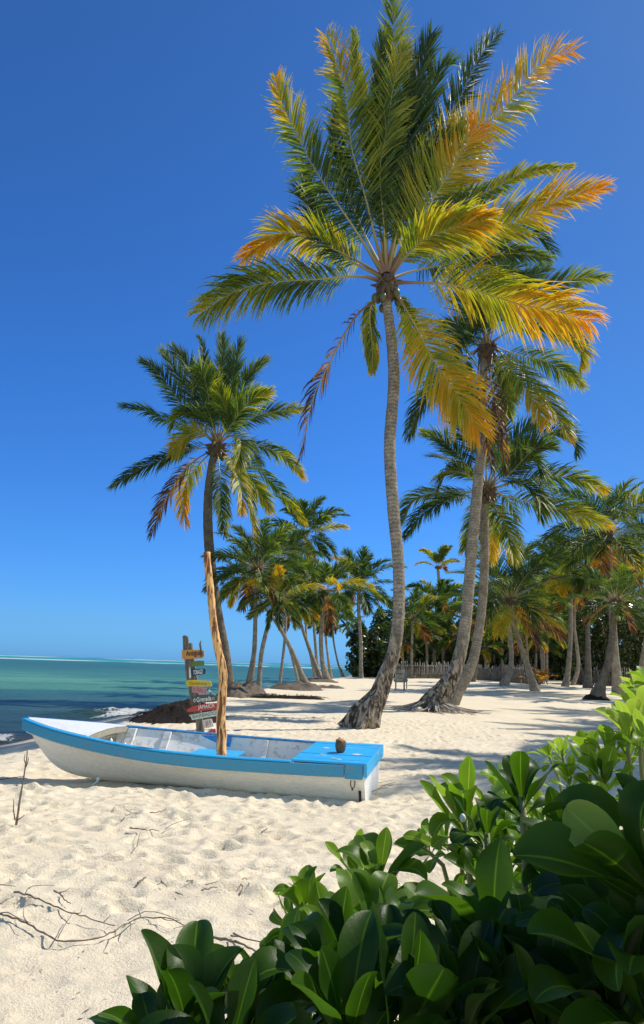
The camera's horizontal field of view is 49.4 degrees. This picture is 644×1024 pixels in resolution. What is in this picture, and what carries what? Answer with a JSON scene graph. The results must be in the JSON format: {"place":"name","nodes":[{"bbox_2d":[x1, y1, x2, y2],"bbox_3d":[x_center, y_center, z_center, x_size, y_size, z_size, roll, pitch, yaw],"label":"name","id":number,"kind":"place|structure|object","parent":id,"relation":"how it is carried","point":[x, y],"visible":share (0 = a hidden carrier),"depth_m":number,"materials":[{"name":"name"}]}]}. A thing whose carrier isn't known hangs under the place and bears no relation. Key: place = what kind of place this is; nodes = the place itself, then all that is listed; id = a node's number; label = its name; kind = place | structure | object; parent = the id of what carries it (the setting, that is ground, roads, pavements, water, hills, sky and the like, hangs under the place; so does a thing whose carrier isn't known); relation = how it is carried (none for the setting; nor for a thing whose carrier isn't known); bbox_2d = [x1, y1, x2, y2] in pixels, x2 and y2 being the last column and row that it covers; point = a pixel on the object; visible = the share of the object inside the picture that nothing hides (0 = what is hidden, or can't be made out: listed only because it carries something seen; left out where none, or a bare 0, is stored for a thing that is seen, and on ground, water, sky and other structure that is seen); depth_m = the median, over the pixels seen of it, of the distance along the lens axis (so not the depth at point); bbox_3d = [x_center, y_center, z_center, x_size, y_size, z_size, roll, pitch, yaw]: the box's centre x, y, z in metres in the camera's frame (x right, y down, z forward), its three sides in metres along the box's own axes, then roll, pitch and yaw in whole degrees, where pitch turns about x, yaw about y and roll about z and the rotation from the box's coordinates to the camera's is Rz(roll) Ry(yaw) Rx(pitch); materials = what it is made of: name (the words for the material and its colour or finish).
{"place":"outdoors","nodes":[
{"label":"outdoors","id":0,"kind":"place"},
{"bbox_2d":[0,655,351,744],"bbox_3d":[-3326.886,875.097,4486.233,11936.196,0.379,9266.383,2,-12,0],"label":"sea water","id":1,"kind":"structure","parent":0,"point":[80,688],"depth_m":61.00,"materials":[{"name":"teal liquid"}]},
{"bbox_2d":[0,676,643,1023],"bbox_3d":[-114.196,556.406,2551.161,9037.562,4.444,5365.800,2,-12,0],"label":"sand ground","id":2,"kind":"structure","parent":0,"point":[105,867],"depth_m":6.99,"materials":[{"name":"beige sand"}]},
{"bbox_2d":[13,750,28,824],"bbox_3d":[-3.015,2.764,7.033,0.131,0.711,0.040,2,-12,0],"label":"upright stick","id":3,"kind":"object","parent":2,"relation":"on","point":[17,818],"visible":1,"depth_m":7.01,"materials":[{"name":"brown wood"}]},
{"bbox_2d":[0,884,114,925],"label":"dead vine","id":4,"kind":"object","parent":2,"relation":"on","point":[25,893],"visible":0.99,"depth_m":4.73,"materials":[{"name":"brown wood"}]},
{"bbox_2d":[53,887,70,903],"bbox_3d":[-1.775,2.669,4.887,0.089,0.044,0.337,11,-16,-38],"label":"twig","id":5,"kind":"object","parent":2,"relation":"on","point":[55,891],"visible":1,"depth_m":4.93,"materials":[{"name":"brown wood"}]},
{"bbox_2d":[0,908,183,941],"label":"dead vine","id":6,"kind":"object","parent":2,"relation":"on","point":[27,923],"visible":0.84,"depth_m":4.38,"materials":[{"name":"brown wood"}]},
{"bbox_2d":[129,818,190,846],"bbox_3d":[-1.709,3.089,6.802,0.435,0.044,1.122,-1,-13,15],"label":"twig","id":7,"kind":"object","parent":2,"relation":"on","point":[151,829],"visible":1,"depth_m":6.88,"materials":[{"name":"brown wood"}]},
{"bbox_2d":[124,698,232,724],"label":"root bank","id":8,"kind":"structure","parent":2,"relation":"on","point":[175,712],"depth_m":19.59,"materials":[{"name":"brown soil"}]},
{"bbox_2d":[182,635,217,732],"bbox_3d":[-2.206,3.270,12.589,0.752,2.056,0.176,2,-12,0],"label":"signpost","id":9,"kind":"object","parent":2,"relation":"on","point":[190,655],"visible":0.94,"depth_m":12.57,"materials":[{"name":"multicoloured wood"}]},
{"bbox_2d":[87,919,316,1023],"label":"broadleaf shrub","id":10,"kind":"object","parent":2,"relation":"on","point":[202,976],"visible":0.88,"depth_m":0.86,"materials":[{"name":"green plant"}]},
{"bbox_2d":[21,717,383,801],"bbox_3d":[-1.934,3.470,10.010,5.445,0.805,1.780,-1,-13,12],"label":"rowing boat","id":11,"kind":"object","parent":2,"relation":"on","point":[97,751],"visible":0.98,"depth_m":9.50,"materials":[{"name":"white paint"}]},
{"bbox_2d":[204,552,227,755],"bbox_3d":[-1.529,2.176,9.997,0.591,3.259,0.181,-5,-14,28],"label":"wooden pole","id":12,"kind":"object","parent":11,"relation":"in","point":[221,735],"visible":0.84,"depth_m":9.93,"materials":[{"name":"brown wood"}]},
{"bbox_2d":[335,737,345,752],"bbox_3d":[0.253,3.153,9.483,0.148,0.200,0.146,2,-12,0],"label":"opened coconut","id":13,"kind":"object","parent":11,"relation":"on","point":[340,745],"visible":1,"depth_m":9.43,"materials":[{"name":"brown food"}]},
{"bbox_2d":[106,328,311,685],"bbox_3d":[-6.880,-0.768,40.483,12.414,22.306,8.076,2,-12,0],"label":"coconut palm","id":14,"kind":"object","parent":2,"relation":"on","point":[224,403],"visible":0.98,"depth_m":41.37,"materials":[{"name":"green plant"}]},
{"bbox_2d":[201,882,216,890],"bbox_3d":[-0.833,2.757,5.156,0.104,0.043,0.126,-1,-13,12],"label":"twig","id":15,"kind":"object","parent":2,"relation":"on","point":[208,888],"visible":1,"depth_m":5.15,"materials":[{"name":"brown wood"}]},
{"bbox_2d":[2,780,418,1013],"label":"beach litter","id":16,"kind":"object","parent":2,"relation":"on","point":[171,941],"visible":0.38,"depth_m":4.06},
{"bbox_2d":[213,932,259,951],"bbox_3d":[-0.512,2.545,4.130,0.444,0.047,0.223,-10,-17,43],"label":"twig","id":17,"kind":"object","parent":2,"relation":"on","point":[229,940],"visible":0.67,"depth_m":4.19,"materials":[{"name":"brown wood"}]},
{"bbox_2d":[216,680,266,697],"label":"root bank","id":18,"kind":"structure","parent":2,"relation":"on","point":[238,690],"depth_m":34.92,"materials":[{"name":"brown soil"}]},
{"bbox_2d":[200,516,310,681],"bbox_3d":[-3.738,5.016,37.385,6.336,9.400,6.332,2,-12,0],"label":"coconut palm","id":19,"kind":"object","parent":2,"relation":"on","point":[269,547],"visible":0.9,"depth_m":37.57,"materials":[{"name":"green plant"}]},
{"bbox_2d":[202,545,308,682],"bbox_3d":[-5.061,7.160,48.551,6.458,10.120,6.986,13,-16,-41],"label":"coconut palm","id":20,"kind":"object","parent":2,"relation":"on","point":[302,675],"visible":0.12,"depth_m":47.69,"materials":[{"name":"green plant"}]},
{"bbox_2d":[236,564,327,685],"bbox_3d":[-2.708,6.258,36.941,4.206,6.789,4.423,-10,-17,42],"label":"coconut palm","id":21,"kind":"object","parent":2,"relation":"on","point":[290,609],"visible":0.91,"depth_m":37.03,"materials":[{"name":"green plant"}]},
{"bbox_2d":[241,528,325,683],"bbox_3d":[-3.843,8.213,61.481,8.146,13.849,7.966,2,-12,0],"label":"coconut palm","id":22,"kind":"object","parent":2,"relation":"on","point":[295,538],"visible":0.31,"depth_m":61.69,"materials":[{"name":"green plant"}]},
{"bbox_2d":[265,583,306,681],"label":"coconut palm","id":23,"kind":"object","parent":2,"relation":"on","point":[293,663],"visible":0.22,"depth_m":61.14,"materials":[{"name":"green plant"}]},
{"bbox_2d":[246,693,327,699],"bbox_3d":[-1.692,9.167,34.325,4.750,0.535,1.125,2,-12,0],"label":"weed line","id":24,"kind":"object","parent":2,"relation":"on","point":[285,696],"visible":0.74,"depth_m":34.08,"materials":[{"name":"brown plant"}]},
{"bbox_2d":[258,574,326,677],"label":"coconut palm","id":25,"kind":"object","parent":2,"relation":"on","point":[315,608],"visible":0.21,"depth_m":70.51,"materials":[{"name":"green plant"}]},
{"bbox_2d":[267,681,324,690],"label":"root bank","id":26,"kind":"structure","parent":2,"relation":"on","point":[301,686],"depth_m":45.95,"materials":[{"name":"beige sand"}]},
{"bbox_2d":[258,493,350,665],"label":"coconut palm","id":27,"kind":"object","parent":2,"relation":"on","point":[310,513],"visible":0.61,"depth_m":80.53,"materials":[{"name":"green plant"}]},
{"bbox_2d":[284,587,325,676],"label":"coconut palm","id":28,"kind":"object","parent":2,"relation":"on","point":[316,622],"visible":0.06,"depth_m":76.92,"materials":[{"name":"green plant"}]},
{"bbox_2d":[291,677,338,682],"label":"root bank","id":29,"kind":"structure","parent":2,"relation":"on","point":[314,679],"depth_m":67.30,"materials":[{"name":"brown soil"}]},
{"bbox_2d":[303,598,353,678],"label":"coconut palm","id":30,"kind":"object","parent":2,"relation":"on","point":[326,632],"visible":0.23,"depth_m":84.23,"materials":[{"name":"green plant"}]},
{"bbox_2d":[318,684,343,688],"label":"root bank","id":31,"kind":"structure","parent":2,"relation":"on","point":[331,687],"depth_m":50.09,"materials":[{"name":"brown soil"}]},
{"bbox_2d":[308,592,356,676],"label":"coconut palm","id":32,"kind":"object","parent":2,"relation":"on","point":[338,664],"visible":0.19,"depth_m":109.72,"materials":[{"name":"green plant"}]},
{"bbox_2d":[287,552,381,678],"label":"coconut palm","id":33,"kind":"object","parent":2,"relation":"on","point":[323,595],"visible":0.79,"depth_m":69.11,"materials":[{"name":"green plant"}]},
{"bbox_2d":[259,827,432,1017],"bbox_3d":[0.049,1.325,1.321,0.416,1.309,0.703,2,-12,0],"label":"broadleaf shrub","id":34,"kind":"object","parent":2,"relation":"on","point":[369,853],"visible":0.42,"depth_m":1.56,"materials":[{"name":"green plant"}]},
{"bbox_2d":[337,610,366,666],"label":"coconut palm","id":35,"kind":"object","parent":2,"relation":"on","point":[347,623],"visible":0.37,"depth_m":148.51,"materials":[{"name":"green plant"}]},
{"bbox_2d":[310,1003,398,1023],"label":"broadleaf shrub","id":36,"kind":"object","parent":2,"relation":"on","point":[315,1016],"visible":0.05,"depth_m":1.00,"materials":[{"name":"green plant"}]},
{"bbox_2d":[224,886,503,1023],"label":"broadleaf shrub","id":37,"kind":"object","parent":2,"relation":"on","point":[334,964],"visible":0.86,"depth_m":0.79,"materials":[{"name":"green plant"}]},
{"bbox_2d":[345,618,384,676],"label":"sea grape bush","id":38,"kind":"object","parent":2,"relation":"on","point":[373,656],"visible":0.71,"depth_m":105.20,"materials":[{"name":"green plant"}]},
{"bbox_2d":[327,545,409,677],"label":"coconut palm","id":39,"kind":"object","parent":2,"relation":"on","point":[364,571],"visible":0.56,"depth_m":96.00,"materials":[{"name":"green plant"}]},
{"bbox_2d":[368,605,409,676],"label":"sea grape bush","id":40,"kind":"object","parent":2,"relation":"on","point":[379,619],"visible":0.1,"depth_m":110.08,"materials":[{"name":"green plant"}]},
{"bbox_2d":[185,0,615,729],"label":"coconut palm","id":41,"kind":"object","parent":2,"relation":"on","point":[395,130],"visible":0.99,"depth_m":23.14,"materials":[{"name":"green plant"}]},
{"bbox_2d":[393,670,407,690],"bbox_3d":[5.612,11.993,49.849,1.108,1.496,0.560,2,-12,0],"label":"slatted seat frame","id":42,"kind":"object","parent":2,"relation":"on","point":[403,677],"visible":0.94,"depth_m":49.65,"materials":[{"name":"grey wood"}]},
{"bbox_2d":[375,620,428,669],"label":"coconut palm","id":43,"kind":"object","parent":2,"relation":"on","point":[383,643],"visible":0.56,"depth_m":100.93,"materials":[{"name":"green plant"}]},
{"bbox_2d":[371,586,446,677],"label":"coconut palm","id":44,"kind":"object","parent":2,"relation":"on","point":[418,623],"visible":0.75,"depth_m":98.62,"materials":[{"name":"green plant"}]},
{"bbox_2d":[403,628,439,676],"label":"sea grape bush","id":45,"kind":"object","parent":2,"relation":"on","point":[418,657],"visible":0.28,"depth_m":116.58,"materials":[{"name":"green plant"}]},
{"bbox_2d":[403,609,452,675],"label":"coconut palm","id":46,"kind":"object","parent":2,"relation":"on","point":[434,645],"visible":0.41,"depth_m":104.87,"materials":[{"name":"green plant"}]},
{"bbox_2d":[394,660,465,678],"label":"stake fence","id":47,"kind":"object","parent":2,"relation":"on","point":[438,670],"visible":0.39,"depth_m":97.41,"materials":[{"name":"wood"}]},
{"bbox_2d":[406,577,462,672],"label":"coconut palm","id":48,"kind":"object","parent":2,"relation":"on","point":[440,584],"visible":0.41,"depth_m":113.89,"materials":[{"name":"green plant"}]},
{"bbox_2d":[414,543,460,611],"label":"coconut palm","id":49,"kind":"object","parent":2,"relation":"on","point":[441,554],"visible":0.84,"depth_m":132.84,"materials":[{"name":"green plant"}]},
{"bbox_2d":[406,583,476,676],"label":"coconut palm","id":50,"kind":"object","parent":2,"relation":"on","point":[446,589],"visible":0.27,"depth_m":111.85,"materials":[{"name":"green plant"}]},
{"bbox_2d":[384,596,506,670],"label":"sea grape bush","id":51,"kind":"object","parent":2,"relation":"on","point":[389,615],"depth_m":148.85,"materials":[{"name":"green plant"}]},
{"bbox_2d":[425,624,467,676],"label":"sea grape bush","id":52,"kind":"object","parent":2,"relation":"on","point":[448,657],"visible":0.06,"depth_m":118.93,"materials":[{"name":"green plant"}]},
{"bbox_2d":[430,611,475,659],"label":"coconut palm","id":53,"kind":"object","parent":2,"relation":"on","point":[449,625],"visible":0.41,"depth_m":108.38,"materials":[{"name":"green plant"}]},
{"bbox_2d":[394,755,550,893],"bbox_3d":[0.459,1.363,1.808,0.479,1.464,0.892,-10,-17,44],"label":"broadleaf shrub","id":54,"kind":"object","parent":2,"relation":"on","point":[463,789],"visible":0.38,"depth_m":1.68,"materials":[{"name":"green plant"}]},
{"bbox_2d":[449,604,502,681],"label":"coconut palm","id":55,"kind":"object","parent":2,"relation":"on","point":[476,669],"visible":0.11,"depth_m":75.25,"materials":[{"name":"green plant"}]},
{"bbox_2d":[379,839,574,1023],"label":"broadleaf shrub","id":56,"kind":"object","parent":2,"relation":"on","point":[471,921],"visible":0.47,"depth_m":0.81,"materials":[{"name":"green plant"}]},
{"bbox_2d":[456,601,500,666],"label":"coconut palm","id":57,"kind":"object","parent":2,"relation":"on","point":[492,642],"visible":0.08,"depth_m":114.45,"materials":[{"name":"green plant"}]},
{"bbox_2d":[466,630,508,667],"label":"coconut palm","id":58,"kind":"object","parent":2,"relation":"on","point":[486,653],"visible":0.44,"depth_m":103.65,"materials":[{"name":"green plant"}]},
{"bbox_2d":[463,602,524,674],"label":"sea grape bush","id":59,"kind":"object","parent":2,"relation":"on","point":[497,661],"visible":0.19,"depth_m":115.31,"materials":[{"name":"green plant"}]},
{"bbox_2d":[384,219,613,714],"bbox_3d":[8.166,-2.897,30.981,11.383,23.439,8.498,7,-13,-24],"label":"coconut palm","id":60,"kind":"object","parent":2,"relation":"on","point":[438,695],"visible":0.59,"depth_m":29.72,"materials":[{"name":"green plant"}]},
{"bbox_2d":[475,585,536,664],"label":"coconut palm","id":61,"kind":"object","parent":2,"relation":"on","point":[502,649],"visible":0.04,"depth_m":106.27,"materials":[{"name":"green plant"}]},
{"bbox_2d":[476,664,539,684],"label":"stake fence","id":62,"kind":"object","parent":2,"relation":"on","point":[497,674],"visible":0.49,"depth_m":80.85,"materials":[{"name":"grey wood"}]},
{"bbox_2d":[399,387,619,705],"bbox_3d":[9.031,0.821,34.546,11.245,17.370,8.596,2,-12,0],"label":"coconut palm","id":63,"kind":"object","parent":2,"relation":"on","point":[527,450],"visible":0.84,"depth_m":34.48,"materials":[{"name":"green plant"}]},
{"bbox_2d":[482,620,538,675],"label":"coconut palm","id":64,"kind":"object","parent":2,"relation":"on","point":[507,654],"visible":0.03,"depth_m":111.33,"materials":[{"name":"green plant"}]},
{"bbox_2d":[474,580,549,685],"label":"coconut palm","id":65,"kind":"object","parent":2,"relation":"on","point":[506,679],"visible":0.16,"depth_m":64.05,"materials":[{"name":"green plant"}]},
{"bbox_2d":[438,540,588,691],"bbox_3d":[14.436,7.582,52.957,11.882,11.886,10.658,2,-12,0],"label":"coconut palm","id":66,"kind":"object","parent":2,"relation":"on","point":[508,582],"visible":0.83,"depth_m":52.13,"materials":[{"name":"green plant"}]},
{"bbox_2d":[494,616,551,659],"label":"coconut palm","id":67,"kind":"object","parent":2,"relation":"on","point":[524,639],"visible":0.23,"depth_m":83.60,"materials":[{"name":"green plant"}]},
{"bbox_2d":[519,864,539,1023],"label":"broadleaf shrub","id":68,"kind":"object","parent":2,"relation":"on","point":[529,1021],"depth_m":1.01,"materials":[{"name":"green plant"}]},
{"bbox_2d":[443,751,618,893],"bbox_3d":[0.525,1.277,1.555,0.466,1.536,1.232,-5,-14,29],"label":"broadleaf shrub","id":69,"kind":"object","parent":2,"relation":"on","point":[515,775],"visible":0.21,"depth_m":1.26,"materials":[{"name":"green plant"}]},
{"bbox_2d":[498,583,568,680],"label":"coconut palm","id":70,"kind":"object","parent":2,"relation":"on","point":[566,613],"visible":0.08,"depth_m":100.14,"materials":[{"name":"green plant"}]},
{"bbox_2d":[508,625,561,667],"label":"coconut palm","id":71,"kind":"object","parent":2,"relation":"on","point":[552,649],"visible":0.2,"depth_m":106.59,"materials":[{"name":"green plant"}]},
{"bbox_2d":[506,604,564,679],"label":"sea grape bush","id":72,"kind":"object","parent":2,"relation":"on","point":[516,660],"visible":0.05,"depth_m":113.30,"materials":[{"name":"green plant"}]},
{"bbox_2d":[516,667,556,683],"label":"dead frond pile","id":73,"kind":"object","parent":2,"relation":"on","point":[541,676],"visible":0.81,"depth_m":69.82,"materials":[{"name":"orange plant"}]},
{"bbox_2d":[505,602,568,681],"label":"coconut palm","id":74,"kind":"object","parent":2,"relation":"on","point":[549,640],"visible":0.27,"depth_m":86.41,"materials":[{"name":"green plant"}]},
{"bbox_2d":[520,609,568,681],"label":"coconut palm","id":75,"kind":"object","parent":2,"relation":"on","point":[564,642],"visible":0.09,"depth_m":90.06,"materials":[{"name":"green plant"}]},
{"bbox_2d":[484,773,643,1023],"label":"broadleaf shrub","id":76,"kind":"object","parent":2,"relation":"on","point":[583,924],"visible":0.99,"depth_m":0.68,"materials":[{"name":"green plant"}]},
{"bbox_2d":[548,612,583,680],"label":"sea grape bush","id":77,"kind":"object","parent":2,"relation":"on","point":[556,668],"visible":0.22,"depth_m":109.12,"materials":[{"name":"green plant"}]},
{"bbox_2d":[499,549,643,675],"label":"sea grape bush","id":78,"kind":"object","parent":2,"relation":"on","point":[590,624],"visible":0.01,"depth_m":149.06,"materials":[{"name":"green plant"}]},
{"bbox_2d":[541,566,604,664],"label":"coconut palm","id":79,"kind":"object","parent":2,"relation":"on","point":[573,600],"visible":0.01,"depth_m":105.11,"materials":[{"name":"green plant"}]},
{"bbox_2d":[539,564,607,684],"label":"coconut palm","id":80,"kind":"object","parent":2,"relation":"on","point":[577,671],"visible":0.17,"depth_m":73.53,"materials":[{"name":"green plant"}]},
{"bbox_2d":[523,525,630,686],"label":"coconut palm","id":81,"kind":"object","parent":2,"relation":"on","point":[566,678],"visible":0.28,"depth_m":67.53,"materials":[{"name":"green plant"}]},
{"bbox_2d":[527,666,643,799],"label":"broadleaf shrub","id":82,"kind":"object","parent":2,"relation":"on","point":[628,722],"visible":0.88,"depth_m":2.31,"materials":[{"name":"green plant"}]},
{"bbox_2d":[529,523,643,687],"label":"coconut palm","id":83,"kind":"object","parent":2,"relation":"on","point":[588,683],"visible":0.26,"depth_m":64.68,"materials":[{"name":"green plant"}]},
{"bbox_2d":[531,474,643,694],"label":"coconut palm","id":84,"kind":"object","parent":2,"relation":"on","point":[607,550],"visible":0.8,"depth_m":52.45,"materials":[{"name":"green plant"}]},
{"bbox_2d":[563,590,619,683],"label":"sea grape bush","id":85,"kind":"object","parent":2,"relation":"on","point":[597,641],"visible":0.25,"depth_m":82.38,"materials":[{"name":"green plant"}]},
{"bbox_2d":[582,694,610,700],"bbox_3d":[16.364,11.159,41.733,2.125,0.710,1.500,2,-12,0],"label":"stump","id":86,"kind":"object","parent":2,"relation":"on","point":[588,697],"visible":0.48,"depth_m":41.31,"materials":[{"name":"brown wood"}]},
{"bbox_2d":[555,563,643,698],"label":"coconut palm","id":87,"kind":"object","parent":2,"relation":"on","point":[613,584],"visible":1,"depth_m":42.43,"materials":[{"name":"green plant"}]},
{"bbox_2d":[575,666,636,685],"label":"stake fence","id":88,"kind":"object","parent":2,"relation":"on","point":[594,679],"visible":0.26,"depth_m":76.44,"materials":[{"name":"brown wood"}]},
{"bbox_2d":[576,587,638,656],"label":"coconut palm","id":89,"kind":"object","parent":2,"relation":"on","point":[608,625],"visible":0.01,"depth_m":111.18,"materials":[{"name":"green plant"}]},
{"bbox_2d":[595,576,643,684],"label":"sea grape bush","id":90,"kind":"object","parent":2,"relation":"on","point":[636,640],"visible":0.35,"depth_m":80.22,"materials":[{"name":"green plant"}]},
{"bbox_2d":[602,564,643,655],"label":"coconut palm","id":91,"kind":"object","parent":2,"relation":"on","point":[634,585],"visible":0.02,"depth_m":100.35,"materials":[{"name":"green plant"}]},
{"bbox_2d":[612,514,643,667],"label":"coconut palm","id":92,"kind":"object","parent":2,"relation":"on","point":[641,662],"visible":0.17,"depth_m":69.42,"materials":[{"name":"green plant"}]},
{"bbox_2d":[0,0,643,665],"label":"sky","id":93,"kind":"structure","parent":0,"point":[138,158],"materials":[{"name":"blue"}]}
]}

